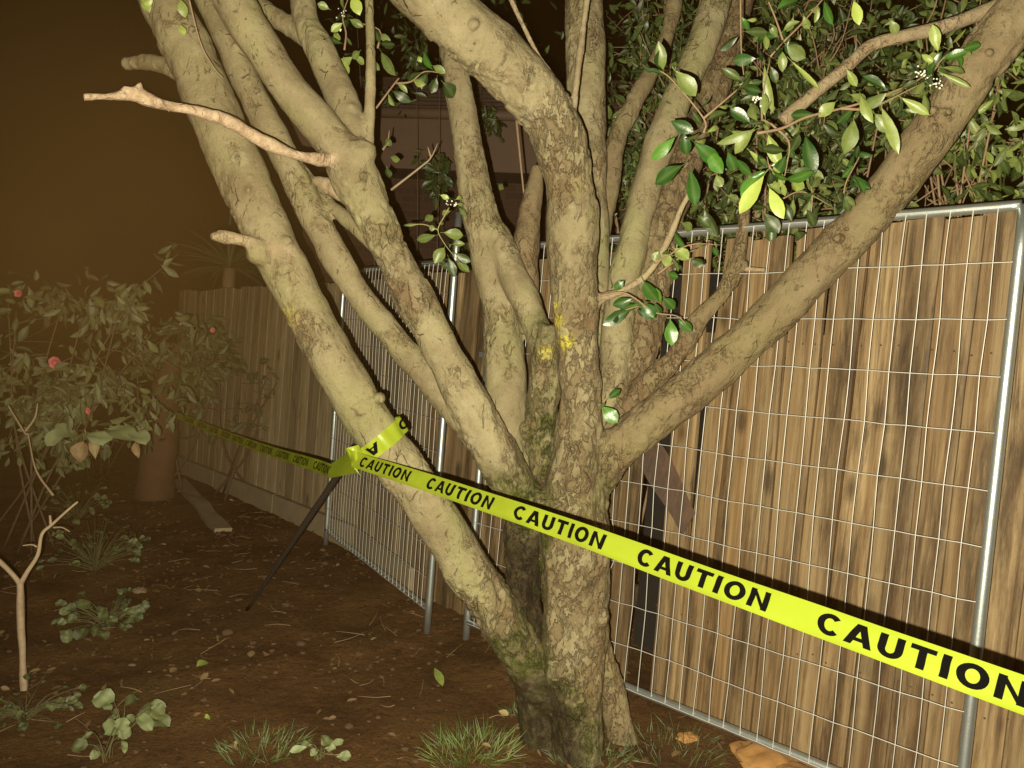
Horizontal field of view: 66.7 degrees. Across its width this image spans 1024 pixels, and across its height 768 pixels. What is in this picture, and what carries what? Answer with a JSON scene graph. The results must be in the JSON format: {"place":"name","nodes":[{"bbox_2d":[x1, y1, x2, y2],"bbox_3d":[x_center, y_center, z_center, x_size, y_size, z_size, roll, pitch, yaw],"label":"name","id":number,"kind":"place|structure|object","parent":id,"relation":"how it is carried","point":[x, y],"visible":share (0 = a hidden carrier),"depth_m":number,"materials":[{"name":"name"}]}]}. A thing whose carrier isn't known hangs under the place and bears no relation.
{"place":"outdoors","nodes":[
{"label":"outdoors","id":0,"kind":"place"},
{"bbox_2d":[44,407,150,478],"bbox_3d":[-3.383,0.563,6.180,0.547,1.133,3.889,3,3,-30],"label":"leaf plant","id":1,"kind":"object","parent":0,"point":[78,450],"visible":0.93,"depth_m":4.66,"materials":[{"name":"green plant"}]},
{"bbox_2d":[0,320,854,767],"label":"ground","id":2,"kind":"structure","parent":0,"point":[472,668],"depth_m":3.88,"materials":[{"name":"soil"}]},
{"bbox_2d":[0,501,77,690],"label":"bare sapling","id":3,"kind":"object","parent":2,"relation":"on","point":[20,614],"visible":1,"depth_m":3.37,"materials":[{"name":"brown wood"}]},
{"bbox_2d":[0,674,86,731],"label":"weed","id":4,"kind":"object","parent":2,"relation":"on","point":[14,712],"visible":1,"depth_m":3.16,"materials":[{"name":"green plant"}]},
{"bbox_2d":[42,482,111,524],"bbox_3d":[-3.506,0.966,6.275,0.512,0.282,0.534,6,3,25],"label":"weed","id":5,"kind":"object","parent":2,"relation":"on","point":[76,514],"visible":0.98,"depth_m":6.26,"materials":[{"name":"green plant"}]},
{"bbox_2d":[36,517,152,570],"bbox_3d":[-2.657,1.057,4.966,0.608,0.303,0.638,7,4,41],"label":"weed","id":6,"kind":"object","parent":2,"relation":"on","point":[94,563],"visible":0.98,"depth_m":4.95,"materials":[{"name":"green plant"}]},
{"bbox_2d":[51,587,149,642],"bbox_3d":[-2.140,1.213,4.068,0.462,0.200,0.510,3,3,-27],"label":"weed","id":7,"kind":"object","parent":2,"relation":"on","point":[112,618],"visible":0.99,"depth_m":4.02,"materials":[{"name":"green plant"}]},
{"bbox_2d":[71,714,134,762],"bbox_3d":[-1.480,1.298,2.829,0.210,0.191,0.136,3,3,-30],"label":"weed","id":8,"kind":"object","parent":2,"relation":"on","point":[122,727],"visible":1,"depth_m":2.83,"materials":[{"name":"green plant"}]},
{"bbox_2d":[0,243,214,553],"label":"flowering shrub","id":9,"kind":"object","parent":2,"relation":"on","point":[60,394],"visible":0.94,"depth_m":5.02,"materials":[{"name":"green plant"}]},
{"bbox_2d":[92,688,170,739],"bbox_3d":[-1.491,1.304,3.047,0.248,0.174,0.268,2,4,-40],"label":"weed","id":10,"kind":"object","parent":2,"relation":"on","point":[146,719],"visible":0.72,"depth_m":3.03,"materials":[{"name":"green plant"}]},
{"bbox_2d":[131,587,146,593],"bbox_3d":[-2.246,1.249,4.694,0.103,0.046,0.077,5,3,0],"label":"stone","id":11,"kind":"object","parent":2,"relation":"on","point":[136,590],"visible":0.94,"depth_m":4.67,"materials":[{"name":"brown stone"}]},
{"bbox_2d":[107,311,247,501],"bbox_3d":[-3.122,0.243,7.226,1.326,1.834,0.990,5,3,0],"label":"tree","id":12,"kind":"object","parent":2,"relation":"on","point":[156,475],"visible":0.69,"depth_m":7.09,"materials":[{"name":"green plant"}]},
{"bbox_2d":[171,411,357,477],"bbox_3d":[-1.847,0.290,5.082,0.175,0.423,4.895,3,3,-31],"label":"caution tape","id":13,"kind":"object","parent":12,"relation":"attached to","point":[340,466],"visible":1,"depth_m":3.95,"materials":[{"name":"yellow plastic"}]},
{"bbox_2d":[197,660,207,665],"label":"fallen leaf","id":14,"kind":"object","parent":2,"relation":"on","point":[201,662],"visible":1,"depth_m":3.60,"materials":[{"name":"green plant"}]},
{"bbox_2d":[175,479,231,532],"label":"wooden plank","id":15,"kind":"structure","parent":2,"relation":"on","point":[212,519],"depth_m":6.70,"materials":[{"name":"brown wood"}]},
{"bbox_2d":[161,208,263,287],"bbox_3d":[-3.474,-0.632,9.376,1.573,3.066,1.388,5,3,0],"label":"spiky palm","id":16,"kind":"object","parent":2,"relation":"on","point":[230,267],"visible":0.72,"depth_m":9.31,"materials":[{"name":"green plant"}]},
{"bbox_2d":[179,357,278,501],"bbox_3d":[-2.513,0.416,6.886,0.805,1.367,1.185,2,4,-40],"label":"leafy shrub","id":17,"kind":"object","parent":2,"relation":"on","point":[220,374],"visible":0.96,"depth_m":6.77,"materials":[{"name":"green plant"}]},
{"bbox_2d":[210,718,315,767],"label":"grass tuft","id":18,"kind":"object","parent":2,"relation":"on","point":[260,744],"visible":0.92,"depth_m":2.96,"materials":[{"name":"green plant"}]},
{"bbox_2d":[245,444,355,610],"bbox_3d":[-1.067,0.747,3.869,0.032,1.197,1.270,3,4,-38],"label":"stick","id":19,"kind":"object","parent":2,"relation":"on","point":[315,507],"visible":0.67,"depth_m":3.84,"materials":[{"name":"black"}]},
{"bbox_2d":[175,272,438,591],"bbox_3d":[-2.080,0.160,6.764,0.235,2.153,5.203,3,4,-39],"label":"wooden fence","id":20,"kind":"object","parent":2,"relation":"on","point":[296,417],"visible":0.54,"depth_m":6.55,"materials":[{"name":"brown wood"}]},
{"bbox_2d":[289,735,350,760],"bbox_3d":[-0.720,1.364,2.914,0.222,0.085,0.159,4,3,-17],"label":"weed","id":21,"kind":"object","parent":2,"relation":"on","point":[331,744],"visible":1,"depth_m":2.88,"materials":[{"name":"green plant"}]},
{"bbox_2d":[1,501,686,767],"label":"twig litter","id":22,"kind":"object","parent":2,"relation":"on","point":[264,652],"visible":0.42,"depth_m":3.94,"materials":[{"name":"brown plant"}]},
{"bbox_2d":[0,513,724,767],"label":"soil clods","id":23,"kind":"object","parent":2,"relation":"on","point":[229,631],"visible":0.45,"depth_m":3.92,"materials":[{"name":"brown soil"}]},
{"bbox_2d":[0,467,742,767],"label":"leaf litter","id":24,"kind":"object","parent":2,"relation":"on","point":[332,717],"visible":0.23,"depth_m":3.72,"materials":[{"name":"brown plant"}]},
{"bbox_2d":[323,212,461,633],"bbox_3d":[-0.840,0.166,4.934,0.056,2.288,1.990,3,3,-29],"label":"fence panel","id":25,"kind":"object","parent":2,"relation":"on","point":[426,606],"visible":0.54,"depth_m":4.57,"materials":[{"name":"metal"}]},
{"bbox_2d":[434,668,443,685],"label":"fallen leaf","id":26,"kind":"object","parent":2,"relation":"on","point":[439,676],"visible":1,"depth_m":3.59,"materials":[{"name":"green plant"}]},
{"bbox_2d":[325,0,563,290],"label":"hedge shrub","id":27,"kind":"object","parent":2,"relation":"on","point":[443,181],"visible":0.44,"depth_m":5.62,"materials":[{"name":"green plant"}]},
{"bbox_2d":[411,711,525,767],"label":"grass tuft","id":28,"kind":"object","parent":2,"relation":"on","point":[489,756],"visible":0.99,"depth_m":2.99,"materials":[{"name":"green plant"}]},
{"bbox_2d":[272,76,733,506],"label":"neighbour house","id":29,"kind":"structure","parent":2,"relation":"on","point":[421,120],"depth_m":7.41,"materials":[{"name":"brick"}]},
{"bbox_2d":[499,709,508,715],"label":"fallen leaf","id":30,"kind":"object","parent":2,"relation":"on","point":[503,712],"visible":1,"depth_m":3.24,"materials":[{"name":"yellow plant"}]},
{"bbox_2d":[497,698,517,715],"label":"grass tuft","id":31,"kind":"object","parent":2,"relation":"on","point":[514,705],"visible":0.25,"depth_m":3.33,"materials":[{"name":"green plant"}]},
{"bbox_2d":[83,0,1023,767],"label":"garden tree","id":32,"kind":"object","parent":2,"relation":"on","point":[609,384],"visible":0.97,"depth_m":2.88,"materials":[{"name":"brown plant"}]},
{"bbox_2d":[345,416,1023,714],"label":"caution tape","id":33,"kind":"object","parent":32,"relation":"attached to","point":[988,682],"visible":1,"depth_m":1.51,"materials":[{"name":"yellow plastic"}]},
{"bbox_2d":[541,739,636,767],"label":"grass tuft","id":34,"kind":"object","parent":2,"relation":"on","point":[599,761],"visible":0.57,"depth_m":2.92,"materials":[{"name":"green plant"}]},
{"bbox_2d":[619,713,739,767],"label":"grass tuft","id":35,"kind":"object","parent":2,"relation":"on","point":[717,737],"visible":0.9,"depth_m":3.05,"materials":[{"name":"green plant"}]},
{"bbox_2d":[675,731,698,742],"bbox_3d":[0.712,1.432,3.148,0.109,0.040,0.084,5,3,0],"label":"clay lump","id":36,"kind":"object","parent":2,"relation":"on","point":[693,737],"visible":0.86,"depth_m":3.13,"materials":[{"name":"orange soil"}]},
{"bbox_2d":[605,2,773,541],"bbox_3d":[0.834,-0.428,4.402,1.315,3.542,1.083,5,3,0],"label":"hedge shrub","id":37,"kind":"object","parent":2,"relation":"on","point":[631,166],"visible":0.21,"depth_m":4.15,"materials":[{"name":"green plant"}]},
{"bbox_2d":[412,211,1023,767],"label":"wooden fence","id":38,"kind":"object","parent":2,"relation":"on","point":[998,737],"visible":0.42,"depth_m":2.93,"materials":[{"name":"brown wood"}]},
{"bbox_2d":[637,441,694,533],"bbox_3d":[0.670,0.437,3.456,0.329,0.415,0.078,7,4,39],"label":"broken plank","id":39,"kind":"object","parent":38,"relation":"attached to","point":[674,503],"visible":0.74,"depth_m":3.43,"materials":[{"name":"brown wood"}]},
{"bbox_2d":[603,0,877,266],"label":"hedge shrub","id":40,"kind":"object","parent":2,"relation":"on","point":[641,12],"visible":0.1,"depth_m":4.96,"materials":[{"name":"green plant"}]},
{"bbox_2d":[462,200,1023,767],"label":"fence panel","id":41,"kind":"object","parent":2,"relation":"on","point":[994,492],"visible":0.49,"depth_m":2.61,"materials":[{"name":"metal"}]},
{"bbox_2d":[729,740,810,767],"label":"clay lump","id":42,"kind":"object","parent":2,"relation":"on","point":[751,755],"visible":0.54,"depth_m":2.98,"materials":[{"name":"orange soil"}]},
{"bbox_2d":[776,761,812,767],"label":"clay lump","id":43,"kind":"object","parent":2,"relation":"on","point":[792,764],"visible":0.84,"depth_m":2.92,"materials":[{"name":"orange soil"}]},
{"bbox_2d":[709,0,991,390],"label":"hedge shrub","id":44,"kind":"object","parent":2,"relation":"on","point":[792,84],"visible":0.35,"depth_m":3.66,"materials":[{"name":"green plant"}]},
{"bbox_2d":[730,0,1004,455],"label":"hedge shrub","id":45,"kind":"object","parent":2,"relation":"on","point":[764,13],"visible":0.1,"depth_m":4.44,"materials":[{"name":"green plant"}]},
{"bbox_2d":[868,0,1023,221],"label":"hedge shrub","id":46,"kind":"object","parent":2,"relation":"on","point":[1006,160],"visible":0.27,"depth_m":3.15,"materials":[{"name":"green plant"}]},
{"bbox_2d":[0,0,1023,378],"label":"sky","id":47,"kind":"structure","parent":0,"point":[99,185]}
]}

